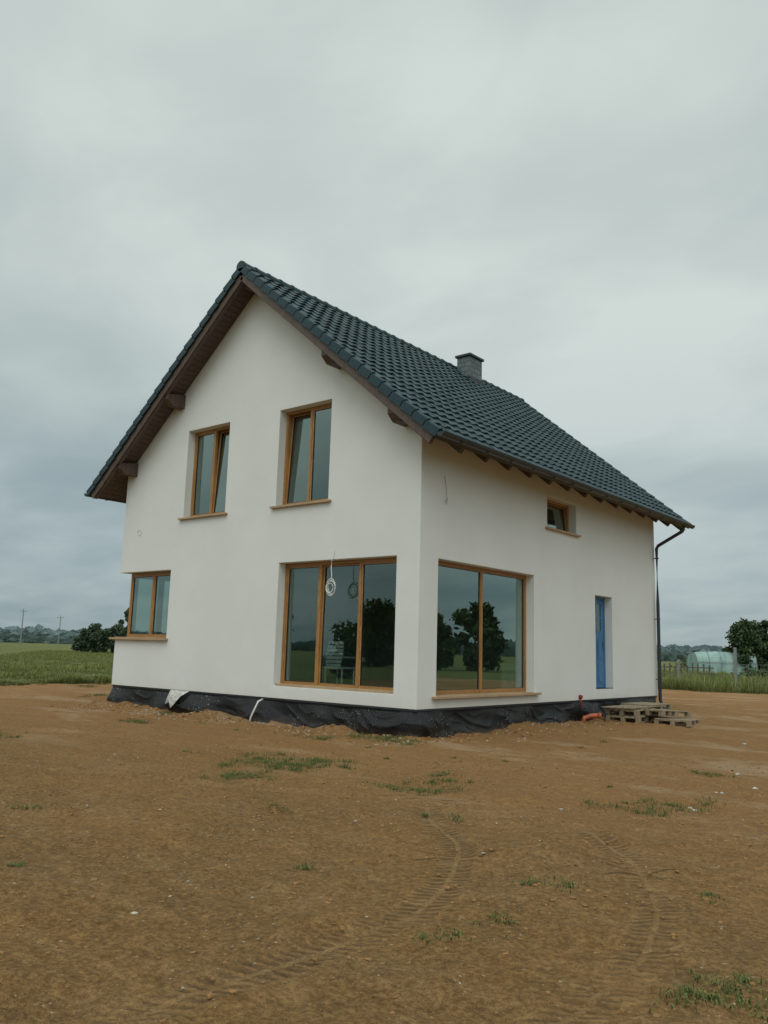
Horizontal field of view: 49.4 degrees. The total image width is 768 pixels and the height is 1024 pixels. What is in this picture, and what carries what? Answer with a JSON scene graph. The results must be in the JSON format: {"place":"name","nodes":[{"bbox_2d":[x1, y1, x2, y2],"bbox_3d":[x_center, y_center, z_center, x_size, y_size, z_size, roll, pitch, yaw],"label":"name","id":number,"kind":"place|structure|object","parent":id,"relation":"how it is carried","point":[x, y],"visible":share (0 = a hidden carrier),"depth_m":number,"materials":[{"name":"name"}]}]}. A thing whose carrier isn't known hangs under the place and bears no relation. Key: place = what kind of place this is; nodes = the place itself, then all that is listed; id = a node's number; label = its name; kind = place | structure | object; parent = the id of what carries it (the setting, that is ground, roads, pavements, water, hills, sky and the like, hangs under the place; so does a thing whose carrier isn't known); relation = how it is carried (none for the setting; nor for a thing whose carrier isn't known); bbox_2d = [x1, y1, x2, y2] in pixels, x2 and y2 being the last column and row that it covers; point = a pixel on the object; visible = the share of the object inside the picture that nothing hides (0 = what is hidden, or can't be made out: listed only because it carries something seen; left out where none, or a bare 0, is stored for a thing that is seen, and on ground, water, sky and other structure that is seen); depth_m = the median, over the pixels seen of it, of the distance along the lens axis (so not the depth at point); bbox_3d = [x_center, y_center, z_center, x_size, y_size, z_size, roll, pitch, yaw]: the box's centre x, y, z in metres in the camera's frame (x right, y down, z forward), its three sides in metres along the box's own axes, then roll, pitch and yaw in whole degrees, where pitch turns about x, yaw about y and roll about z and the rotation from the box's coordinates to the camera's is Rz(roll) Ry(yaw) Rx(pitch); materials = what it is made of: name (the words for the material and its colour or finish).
{"place":"outdoors","nodes":[
{"label":"outdoors","id":0,"kind":"place"},
{"bbox_2d":[0,650,113,685],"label":"field grass","id":1,"kind":"structure","parent":0,"point":[74,678],"depth_m":44.69,"materials":[{"name":"green plant"}]},
{"bbox_2d":[0,642,767,1023],"bbox_3d":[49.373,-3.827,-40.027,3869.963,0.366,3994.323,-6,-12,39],"label":"ground","id":2,"kind":"structure","parent":0,"point":[38,984],"depth_m":5.82,"materials":[{"name":"brown soil"}]},
{"bbox_2d":[19,609,23,646],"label":"utility pole","id":3,"kind":"object","parent":2,"relation":"on","point":[21,629],"visible":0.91,"depth_m":208.98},
{"bbox_2d":[57,616,63,646],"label":"utility pole","id":4,"kind":"object","parent":2,"relation":"on","point":[59,630],"visible":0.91,"depth_m":240.12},
{"bbox_2d":[70,635,89,651],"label":"deciduous tree","id":5,"kind":"object","parent":2,"relation":"on","point":[79,644],"visible":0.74,"depth_m":138.54,"materials":[{"name":"green plant"}]},
{"bbox_2d":[79,623,108,652],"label":"deciduous tree","id":6,"kind":"object","parent":2,"relation":"on","point":[90,636],"visible":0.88,"depth_m":130.03,"materials":[{"name":"green plant"}]},
{"bbox_2d":[97,627,109,651],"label":"deciduous tree","id":7,"kind":"object","parent":2,"relation":"on","point":[104,649],"visible":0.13,"depth_m":139.36,"materials":[{"name":"green plant"}]},
{"bbox_2d":[98,623,127,652],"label":"deciduous tree","id":8,"kind":"object","parent":2,"relation":"on","point":[116,630],"visible":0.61,"depth_m":126.19,"materials":[{"name":"green plant"}]},
{"bbox_2d":[118,608,128,634],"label":"deciduous tree","id":9,"kind":"object","parent":2,"relation":"on","point":[126,616],"visible":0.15,"depth_m":132.20,"materials":[{"name":"green plant"}]},
{"bbox_2d":[0,632,706,661],"bbox_3d":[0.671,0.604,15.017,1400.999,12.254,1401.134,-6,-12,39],"label":"distant treeline","id":10,"kind":"object","parent":2,"relation":"on","point":[666,655],"visible":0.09,"depth_m":590.60,"materials":[{"name":"green plant"}]},
{"bbox_2d":[0,624,723,653],"bbox_3d":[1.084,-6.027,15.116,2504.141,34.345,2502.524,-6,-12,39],"label":"distant woodland","id":11,"kind":"object","parent":2,"relation":"on","point":[37,629],"visible":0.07,"depth_m":1086.25,"materials":[{"name":"green plant"}]},
{"bbox_2d":[107,687,655,738],"bbox_3d":[0.439,4.949,21.759,9.797,0.585,11.499,-6,-12,39],"label":"foundation membrane","id":12,"kind":"object","parent":2,"relation":"on","point":[435,724],"visible":0.48,"depth_m":16.70,"materials":[{"name":"black plastic"}]},
{"bbox_2d":[0,701,767,1023],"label":"earth clods","id":13,"kind":"object","parent":2,"relation":"on","point":[314,960],"visible":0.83,"depth_m":7.22,"materials":[{"name":"brown soil"}]},
{"bbox_2d":[0,683,767,1022],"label":"ground weeds","id":14,"kind":"object","parent":2,"relation":"on","point":[686,991],"visible":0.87,"depth_m":8.68,"materials":[{"name":"green plant"}]},
{"bbox_2d":[112,685,656,721],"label":"foundation fittings","id":15,"kind":"object","parent":2,"relation":"on","point":[173,697],"visible":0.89,"depth_m":17.70,"materials":[{"name":"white plastic"}]},
{"bbox_2d":[112,294,657,709],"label":"walls","id":16,"kind":"structure","parent":15,"relation":"on","point":[265,370],"depth_m":18.27,"materials":[{"name":"white paint"}]},
{"bbox_2d":[84,493,125,502],"bbox_3d":[-3.494,2.918,25.437,0.950,5.150,12.410,-6,-12,39],"label":"gutter and downpipe","id":17,"kind":"object","parent":16,"relation":"attached to","point":[90,495],"visible":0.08,"depth_m":21.78,"materials":[{"name":"metal"}]},
{"bbox_2d":[127,572,170,637],"bbox_3d":[-5.627,2.271,20.323,1.866,1.586,0.082,-6,-12,39],"label":"corner window front","id":18,"kind":"structure","parent":16,"relation":"attached to","point":[156,575],"depth_m":20.37,"materials":[{"name":"brown wood"}]},
{"bbox_2d":[132,577,169,633],"bbox_3d":[-5.783,2.467,21.529,0.082,1.586,1.619,-6,-12,39],"label":"corner window side","id":19,"kind":"structure","parent":16,"relation":"attached to","point":[160,597],"depth_m":21.44,"materials":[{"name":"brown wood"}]},
{"bbox_2d":[190,426,229,515],"bbox_3d":[-3.941,-0.913,19.610,1.496,2.106,0.202,-6,-12,39],"label":"window","id":20,"kind":"structure","parent":16,"relation":"attached to","point":[216,466],"depth_m":19.67,"materials":[{"name":"brown wood"}]},
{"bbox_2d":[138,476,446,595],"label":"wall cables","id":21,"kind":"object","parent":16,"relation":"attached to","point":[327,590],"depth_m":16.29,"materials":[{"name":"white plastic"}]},
{"bbox_2d":[283,403,331,504],"bbox_3d":[-1.495,-1.174,17.627,1.516,2.106,0.202,-6,-12,39],"label":"tall window","id":22,"kind":"structure","parent":16,"relation":"attached to","point":[313,413],"depth_m":17.87,"materials":[{"name":"brown wood"}]},
{"bbox_2d":[280,557,396,690],"bbox_3d":[-0.847,2.209,16.396,3.126,2.506,0.129,-6,-12,39],"label":"terrace window","id":23,"kind":"structure","parent":16,"relation":"attached to","point":[321,600],"depth_m":16.62,"materials":[{"name":"brown wood"}]},
{"bbox_2d":[109,499,580,698],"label":"window sills","id":24,"kind":"structure","parent":16,"relation":"attached to","point":[454,696],"depth_m":16.85,"materials":[{"name":"brown wood"}]},
{"bbox_2d":[91,273,685,529],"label":"rafters and soffit","id":25,"kind":"object","parent":16,"relation":"attached to","point":[112,483],"visible":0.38,"depth_m":19.50,"materials":[{"name":"wood"}]},
{"bbox_2d":[117,284,407,476],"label":"purlin ends","id":26,"kind":"object","parent":25,"relation":"attached to","point":[176,401],"visible":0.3,"depth_m":20.07,"materials":[{"name":"brown wood"}]},
{"bbox_2d":[253,271,685,521],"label":"roof tiles","id":27,"kind":"object","parent":25,"relation":"on","point":[504,429],"visible":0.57,"depth_m":19.69,"materials":[{"name":"black ceramic"}]},
{"bbox_2d":[86,261,690,528],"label":"verge and ridge tiles","id":28,"kind":"object","parent":16,"relation":"attached to","point":[385,388],"visible":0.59,"depth_m":18.69,"materials":[{"name":"black ceramic"}]},
{"bbox_2d":[288,408,517,689],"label":"interior walls","id":29,"kind":"structure","parent":16,"relation":"on","point":[456,630],"depth_m":21.34,"materials":[{"name":"grey paint"}]},
{"bbox_2d":[436,561,525,694],"bbox_3d":[1.932,2.385,16.847,0.082,2.506,3.596,-6,-12,39],"label":"picture window","id":30,"kind":"structure","parent":16,"relation":"attached to","point":[480,572],"depth_m":16.94,"materials":[{"name":"brown wood"}]},
{"bbox_2d":[547,500,568,531],"bbox_3d":[3.954,0.116,19.706,0.164,0.716,1.446,-6,-12,39],"label":"side window","id":31,"kind":"structure","parent":16,"relation":"attached to","point":[561,514],"depth_m":20.08,"materials":[{"name":"brown wood"}]},
{"bbox_2d":[437,430,694,708],"bbox_3d":[4.520,2.065,18.943,0.950,5.150,12.410,-6,-12,39],"label":"gutter and downpipe","id":32,"kind":"object","parent":16,"relation":"attached to","point":[458,439],"visible":0.97,"depth_m":19.07,"materials":[{"name":"metal"}]},
{"bbox_2d":[595,597,612,688],"bbox_3d":[5.370,3.249,20.816,0.280,2.268,0.976,-6,-12,39],"label":"blue front door","id":33,"kind":"structure","parent":16,"relation":"attached to","point":[600,641],"depth_m":21.04,"materials":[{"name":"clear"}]},
{"bbox_2d":[13,704,757,1004],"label":"scattered stones","id":34,"kind":"object","parent":2,"relation":"on","point":[691,808],"visible":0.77,"depth_m":14.36,"materials":[{"name":"grey stone"}]},
{"bbox_2d":[606,713,655,722],"bbox_3d":[5.887,4.903,19.867,0.800,0.144,1.209,-5,-12,34],"label":"wooden pallet","id":35,"kind":"object","parent":2,"relation":"on","point":[625,717],"visible":0.77,"depth_m":19.55,"materials":[{"name":"brown wood"}]},
{"bbox_2d":[605,708,655,716],"bbox_3d":[5.906,4.763,19.938,0.800,0.144,1.213,-4,-11,37],"label":"wooden pallet","id":36,"kind":"object","parent":35,"relation":"on","point":[622,711],"visible":0.73,"depth_m":19.59,"materials":[{"name":"brown wood"}]},
{"bbox_2d":[602,705,666,708],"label":"loose boards","id":37,"kind":"object","parent":36,"relation":"on","point":[628,706],"visible":0.71,"depth_m":19.80,"materials":[{"name":"brown wood"}]},
{"bbox_2d":[654,717,698,726],"bbox_3d":[6.809,4.876,19.366,0.800,0.144,1.219,-4,-13,29],"label":"wooden pallet","id":38,"kind":"object","parent":2,"relation":"on","point":[677,721],"visible":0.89,"depth_m":19.01,"materials":[{"name":"brown wood"}]},
{"bbox_2d":[633,708,690,717],"bbox_3d":[6.625,4.782,19.867,1.219,0.144,0.800,12,-14,-37],"label":"wooden pallet","id":39,"kind":"object","parent":38,"relation":"on","point":[674,713],"visible":0.93,"depth_m":19.55,"materials":[{"name":"brown wood"}]},
{"bbox_2d":[657,663,713,676],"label":"rustic picket fence","id":40,"kind":"object","parent":2,"relation":"on","point":[697,667],"visible":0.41,"depth_m":68.50,"materials":[{"name":"wood"}]},
{"bbox_2d":[657,647,767,688],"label":"wire fence","id":41,"kind":"object","parent":2,"relation":"on","point":[735,670],"visible":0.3,"depth_m":43.06,"materials":[{"name":"metal"}]},
{"bbox_2d":[671,656,766,670],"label":"hedge","id":42,"kind":"object","parent":2,"relation":"on","point":[682,662],"visible":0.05,"depth_m":107.90,"materials":[{"name":"green plant"}]},
{"bbox_2d":[687,651,757,674],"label":"polytunnel greenhouse","id":43,"kind":"object","parent":2,"relation":"on","point":[721,661],"visible":0.7,"depth_m":94.58,"materials":[{"name":"white plastic"}]},
{"bbox_2d":[720,618,761,672],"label":"deciduous tree","id":44,"kind":"object","parent":2,"relation":"on","point":[740,634],"visible":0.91,"depth_m":94.73,"materials":[{"name":"green plant"}]},
{"bbox_2d":[722,667,767,678],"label":"hedge","id":45,"kind":"object","parent":2,"relation":"on","point":[753,671],"visible":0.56,"depth_m":66.45,"materials":[{"name":"green plant"}]},
{"bbox_2d":[747,619,767,669],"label":"deciduous tree","id":46,"kind":"object","parent":2,"relation":"on","point":[761,630],"visible":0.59,"depth_m":98.64,"materials":[{"name":"green plant"}]},
{"bbox_2d":[0,0,767,647],"label":"sky","id":47,"kind":"structure","parent":0,"point":[570,197],"materials":[{"name":"grey"}]},
{"bbox_2d":[324,641,516,688],"bbox_3d":[1.007,3.315,17.902,0.616,0.930,4.829,-17,-21,62],"label":"interior furniture","id":48,"kind":"object","parent":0,"point":[508,675],"visible":0.82,"depth_m":17.00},
{"bbox_2d":[455,352,483,385],"bbox_3d":[2.564,-4.011,25.025,0.550,1.290,0.770,-6,-12,39],"label":"chimney","id":49,"kind":"object","parent":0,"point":[469,365],"visible":0.55,"depth_m":24.85,"materials":[{"name":"brick"}]},
{"bbox_2d":[657,668,767,693],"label":"meadow grass","id":50,"kind":"structure","parent":0,"point":[711,683],"depth_m":42.35,"materials":[{"name":"green plant"}]},
{"bbox_3d":[6.567,5.015,20.850,0.800,0.144,1.218,-6,-12,39],"label":"wooden pallet","id":51,"kind":"object","parent":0,"visible":0},
{"bbox_2d":[620,702,671,709],"bbox_3d":[6.589,4.877,20.927,0.800,0.144,1.213,-7,-13,43],"label":"wooden pallet","id":52,"kind":"object","parent":51,"relation":"on","point":[668,706],"visible":0.66,"depth_m":20.77,"materials":[{"name":"brown wood"}]}
]}

